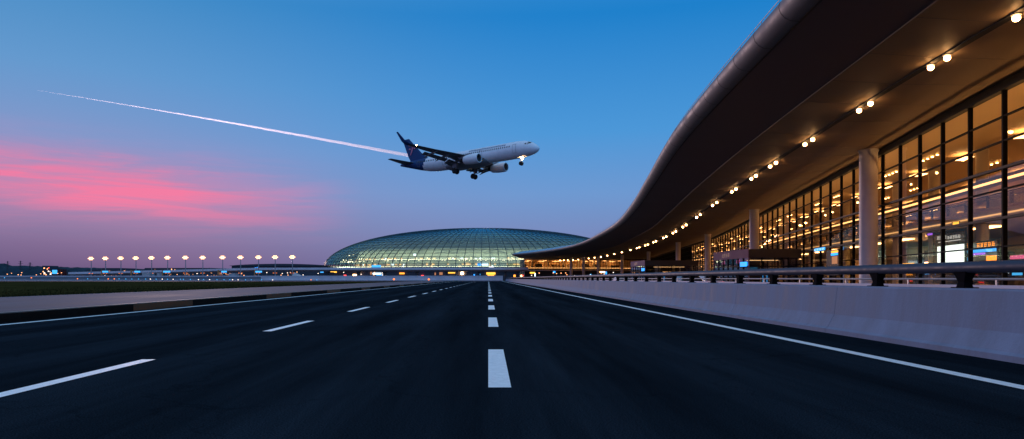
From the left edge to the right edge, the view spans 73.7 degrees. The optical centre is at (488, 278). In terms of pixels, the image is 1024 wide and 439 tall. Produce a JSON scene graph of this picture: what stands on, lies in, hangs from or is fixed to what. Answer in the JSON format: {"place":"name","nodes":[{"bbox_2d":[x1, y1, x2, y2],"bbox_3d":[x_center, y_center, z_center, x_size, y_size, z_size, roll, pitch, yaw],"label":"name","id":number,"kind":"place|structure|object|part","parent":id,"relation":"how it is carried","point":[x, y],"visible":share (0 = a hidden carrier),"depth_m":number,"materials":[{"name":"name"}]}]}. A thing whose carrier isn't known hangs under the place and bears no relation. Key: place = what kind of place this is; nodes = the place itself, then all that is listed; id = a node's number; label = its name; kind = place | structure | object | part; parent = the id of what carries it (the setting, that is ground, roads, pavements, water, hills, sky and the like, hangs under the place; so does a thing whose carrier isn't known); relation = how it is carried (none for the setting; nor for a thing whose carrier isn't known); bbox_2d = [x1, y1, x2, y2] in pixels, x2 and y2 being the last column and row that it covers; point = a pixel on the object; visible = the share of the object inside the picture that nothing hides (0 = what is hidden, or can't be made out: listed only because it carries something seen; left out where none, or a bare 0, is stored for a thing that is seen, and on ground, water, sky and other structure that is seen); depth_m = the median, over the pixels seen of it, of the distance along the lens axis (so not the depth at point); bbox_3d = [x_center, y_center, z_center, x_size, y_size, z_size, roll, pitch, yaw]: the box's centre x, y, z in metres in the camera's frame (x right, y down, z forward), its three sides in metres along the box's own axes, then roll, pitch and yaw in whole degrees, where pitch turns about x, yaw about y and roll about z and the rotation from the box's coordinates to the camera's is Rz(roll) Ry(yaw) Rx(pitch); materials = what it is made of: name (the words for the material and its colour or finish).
{"place":"outdoors","nodes":[
{"label":"outdoors","id":0,"kind":"place"},
{"bbox_2d":[52,269,66,275],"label":"lit pavilion","id":1,"kind":"structure","parent":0,"point":[58,271],"depth_m":601.75,"materials":[{"name":"blue"}]},
{"bbox_2d":[102,268,135,268],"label":"office block","id":2,"kind":"structure","parent":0,"point":[119,268],"depth_m":640.78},
{"bbox_2d":[86,269,164,275],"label":"freight shed","id":3,"kind":"structure","parent":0,"point":[93,270],"depth_m":560.00,"materials":[{"name":"grey metal"}]},
{"bbox_2d":[145,268,225,275],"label":"freight shed","id":4,"kind":"structure","parent":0,"point":[194,274],"depth_m":600.00,"materials":[{"name":"grey metal"}]},
{"bbox_2d":[0,282,380,296],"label":"grass verge","id":5,"kind":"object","parent":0,"point":[19,286],"depth_m":88.32,"materials":[{"name":"green plant"}]},
{"bbox_2d":[0,281,406,281],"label":"taxiway","id":6,"kind":"structure","parent":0,"point":[203,281],"depth_m":205.71,"materials":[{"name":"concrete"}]},
{"bbox_2d":[0,280,456,311],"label":"pavement","id":7,"kind":"structure","parent":0,"point":[19,303],"depth_m":34.28,"materials":[{"name":"grey concrete"}]},
{"bbox_2d":[6,280,503,311],"bbox_3d":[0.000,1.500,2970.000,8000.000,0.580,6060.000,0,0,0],"label":"ground","id":8,"kind":"structure","parent":0,"point":[166,300],"depth_m":34.25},
{"bbox_2d":[42,266,58,269],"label":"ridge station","id":9,"kind":"object","parent":8,"relation":"on","point":[49,267],"visible":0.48,"depth_m":871.68,"materials":[{"name":"grey"}]},
{"bbox_2d":[42,270,69,275],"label":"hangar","id":10,"kind":"structure","parent":8,"relation":"on","point":[46,272],"depth_m":640.00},
{"bbox_2d":[0,263,226,275],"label":"distant wood","id":11,"kind":"object","parent":8,"relation":"on","point":[27,270],"visible":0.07,"depth_m":878.66,"materials":[{"name":"green plant"}]},
{"bbox_2d":[206,272,231,275],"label":"freight shed","id":12,"kind":"structure","parent":8,"relation":"on","point":[216,274],"depth_m":520.00,"materials":[{"name":"grey metal"}]},
{"bbox_2d":[0,280,458,322],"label":"kerb","id":13,"kind":"structure","parent":8,"relation":"on","point":[16,316],"depth_m":25.66,"materials":[{"name":"black concrete"}]},
{"bbox_2d":[0,276,502,280],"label":"perimeter wall","id":14,"kind":"structure","parent":8,"relation":"on","point":[251,278],"depth_m":300.20,"materials":[{"name":"concrete"}]},
{"bbox_2d":[231,264,337,275],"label":"concourse","id":15,"kind":"structure","parent":8,"relation":"on","point":[312,273],"depth_m":430.00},
{"bbox_2d":[320,228,588,279],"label":"dome terminal","id":16,"kind":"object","parent":8,"relation":"on","point":[470,248],"visible":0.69,"depth_m":410.99,"materials":[{"name":"green glass"}]},
{"bbox_2d":[358,257,522,266],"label":"lit windows","id":17,"kind":"structure","parent":16,"relation":"in","point":[508,257],"depth_m":405.98,"materials":[{"name":"yellow glass"}]},
{"bbox_2d":[506,260,1023,363],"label":"concrete barrier","id":18,"kind":"object","parent":8,"relation":"on","point":[964,316],"visible":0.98,"depth_m":13.77,"materials":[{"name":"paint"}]},
{"bbox_2d":[512,0,1023,285],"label":"terminal building","id":19,"kind":"structure","parent":8,"relation":"on","point":[796,107],"depth_m":44.75,"materials":[{"name":"metal"}]},
{"bbox_2d":[813,247,825,251],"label":"lit sign","id":20,"kind":"object","parent":19,"relation":"in","point":[819,249],"visible":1,"depth_m":65.20,"materials":[{"name":"blue plastic"}]},
{"bbox_2d":[826,249,840,266],"bbox_3d":[30.432,-1.396,60.273,0.265,2.244,3.842,0,0,12],"label":"ticket kiosk","id":21,"kind":"object","parent":19,"relation":"in","point":[833,257],"visible":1,"depth_m":59.65,"materials":[{"name":"black"}]},
{"bbox_2d":[933,227,966,283],"bbox_3d":[28.074,-1.314,41.700,0.270,3.294,4.793,0,0,14],"label":"advertising kiosk","id":22,"kind":"object","parent":19,"relation":"in","point":[955,239],"visible":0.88,"depth_m":41.11,"materials":[{"name":"black"}]},
{"bbox_2d":[967,239,999,283],"bbox_3d":[27.380,-0.882,37.976,0.273,2.374,3.960,0,0,13],"label":"information board","id":23,"kind":"object","parent":19,"relation":"in","point":[991,254],"visible":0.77,"depth_m":37.27,"materials":[{"name":"multicoloured"}]},
{"bbox_2d":[1009,254,1023,259],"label":"lit sign","id":24,"kind":"object","parent":19,"relation":"in","point":[1016,257],"visible":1,"depth_m":35.03,"materials":[{"name":"pink plastic"}]},
{"bbox_2d":[1011,273,1023,275],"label":"lit sign","id":25,"kind":"object","parent":19,"relation":"in","point":[1017,274],"visible":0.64,"depth_m":33.95,"materials":[{"name":"blue plastic"}]},
{"bbox_2d":[0,0,781,268],"label":"sky","id":26,"kind":"structure","parent":0,"point":[175,129],"materials":[{"name":"blue"}]},
{"bbox_2d":[388,132,539,179],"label":"airliner","id":27,"kind":"object","parent":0,"point":[477,159],"visible":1,"depth_m":167.76,"materials":[{"name":"white metal"}]},
{"bbox_2d":[0,281,1023,438],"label":"road","id":28,"kind":"structure","parent":0,"point":[479,360],"depth_m":8.37,"materials":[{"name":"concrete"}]},
{"label":"forecourt road","id":29,"kind":"structure","parent":0,"visible":0},
{"bbox_2d":[597,257,599,277],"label":"canopy column","id":30,"kind":"structure","parent":29,"relation":"on","point":[598,265],"depth_m":294.01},
{"bbox_2d":[621,255,623,273],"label":"canopy column","id":31,"kind":"structure","parent":29,"relation":"on","point":[622,264],"depth_m":278.00,"materials":[{"name":"grey concrete"}]},
{"bbox_2d":[631,260,697,280],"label":"entrance vestibule","id":32,"kind":"object","parent":29,"relation":"on","point":[648,266],"visible":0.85,"depth_m":122.05,"materials":[{"name":"black"}]},
{"bbox_2d":[675,242,680,259],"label":"canopy column","id":33,"kind":"structure","parent":29,"relation":"on","point":[678,250],"depth_m":179.97,"materials":[{"name":"grey concrete"}]},
{"bbox_2d":[676,276,702,280],"bbox_3d":[16.800,0.460,57.970,2.000,1.440,4.660,0,0,0],"label":"parked car","id":34,"kind":"object","parent":29,"relation":"on","point":[688,279],"visible":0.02,"depth_m":56.52,"materials":[{"name":"black"}]},
{"bbox_3d":[16.800,-0.040,56.475,1.360,0.340,0.510,0,0,0],"label":"rear window","id":35,"kind":"part","parent":34,"relation":"part of","materials":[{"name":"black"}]},
{"bbox_2d":[705,234,710,270],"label":"canopy column","id":36,"kind":"structure","parent":29,"relation":"on","point":[707,252],"depth_m":147.44,"materials":[{"name":"grey concrete"}]},
{"bbox_2d":[699,276,724,281],"bbox_3d":[21.200,0.460,65.970,2.000,1.440,4.660,0,0,0],"label":"parked car","id":37,"kind":"object","parent":29,"relation":"on","point":[710,279],"visible":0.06,"depth_m":64.37,"materials":[{"name":"grey"}]},
{"bbox_2d":[749,209,759,248],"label":"canopy column","id":38,"kind":"structure","parent":29,"relation":"on","point":[753,228],"depth_m":94.46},
{"bbox_2d":[714,249,801,282],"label":"entrance vestibule","id":39,"kind":"object","parent":29,"relation":"on","point":[741,259],"visible":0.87,"depth_m":75.05,"materials":[{"name":"black"}]},
{"bbox_2d":[541,278,1023,288],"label":"concrete barrier","id":40,"kind":"object","parent":29,"relation":"on","point":[996,286],"visible":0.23,"depth_m":25.48,"materials":[{"name":"grey concrete"}]},
{"bbox_2d":[858,148,878,282],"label":"canopy column","id":41,"kind":"structure","parent":29,"relation":"on","point":[868,206],"depth_m":50.49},
{"label":"apron","id":42,"kind":"structure","parent":0,"visible":0},
{"bbox_2d":[88,257,93,275],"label":"floodlight mast","id":43,"kind":"object","parent":42,"relation":"on","point":[91,258],"visible":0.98,"depth_m":317.89,"materials":[{"name":"grey metal"}]},
{"bbox_2d":[102,257,107,275],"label":"floodlight mast","id":44,"kind":"object","parent":42,"relation":"on","point":[105,258],"visible":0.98,"depth_m":317.79,"materials":[{"name":"grey metal"}]},
{"bbox_2d":[142,273,153,275],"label":"white cabin","id":45,"kind":"object","parent":42,"relation":"on","point":[146,274],"visible":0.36,"depth_m":316.00,"materials":[{"name":"white metal"}]},
{"bbox_2d":[148,256,153,275],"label":"floodlight mast","id":46,"kind":"object","parent":42,"relation":"on","point":[151,258],"visible":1,"depth_m":317.70,"materials":[{"name":"grey metal"}]},
{"bbox_2d":[164,256,170,275],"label":"floodlight mast","id":47,"kind":"object","parent":42,"relation":"on","point":[167,257],"visible":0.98,"depth_m":317.70,"materials":[{"name":"grey metal"}]},
{"bbox_2d":[182,256,188,275],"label":"floodlight mast","id":48,"kind":"object","parent":42,"relation":"on","point":[185,257],"visible":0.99,"depth_m":317.79,"materials":[{"name":"grey metal"}]},
{"bbox_2d":[228,273,238,275],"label":"white cabin","id":49,"kind":"object","parent":42,"relation":"on","point":[233,274],"visible":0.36,"depth_m":316.00,"materials":[{"name":"white metal"}]},
{"bbox_2d":[237,255,243,275],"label":"floodlight mast","id":50,"kind":"object","parent":42,"relation":"on","point":[240,257],"visible":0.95,"depth_m":317.75,"materials":[{"name":"grey metal"}]},
{"bbox_2d":[255,255,261,275],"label":"floodlight mast","id":51,"kind":"object","parent":42,"relation":"on","point":[258,257],"visible":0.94,"depth_m":317.70,"materials":[{"name":"grey metal"}]},
{"bbox_2d":[272,255,277,275],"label":"floodlight mast","id":52,"kind":"object","parent":42,"relation":"on","point":[275,257],"visible":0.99,"depth_m":317.70,"materials":[{"name":"grey metal"}]},
{"bbox_2d":[289,255,294,274],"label":"floodlight mast","id":53,"kind":"object","parent":42,"relation":"on","point":[292,257],"visible":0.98,"depth_m":317.75,"materials":[{"name":"grey metal"}]},
{"bbox_2d":[68,268,527,280],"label":"viaduct","id":54,"kind":"object","parent":42,"relation":"on","point":[415,270],"visible":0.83,"depth_m":325.00,"materials":[{"name":"concrete"}]},
{"bbox_2d":[570,258,572,277],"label":"canopy column","id":55,"kind":"structure","parent":42,"relation":"on","point":[571,266],"depth_m":313.49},
{"bbox_2d":[582,257,584,279],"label":"canopy column","id":56,"kind":"structure","parent":42,"relation":"on","point":[583,265],"depth_m":304.45,"materials":[{"name":"grey concrete"}]}
]}

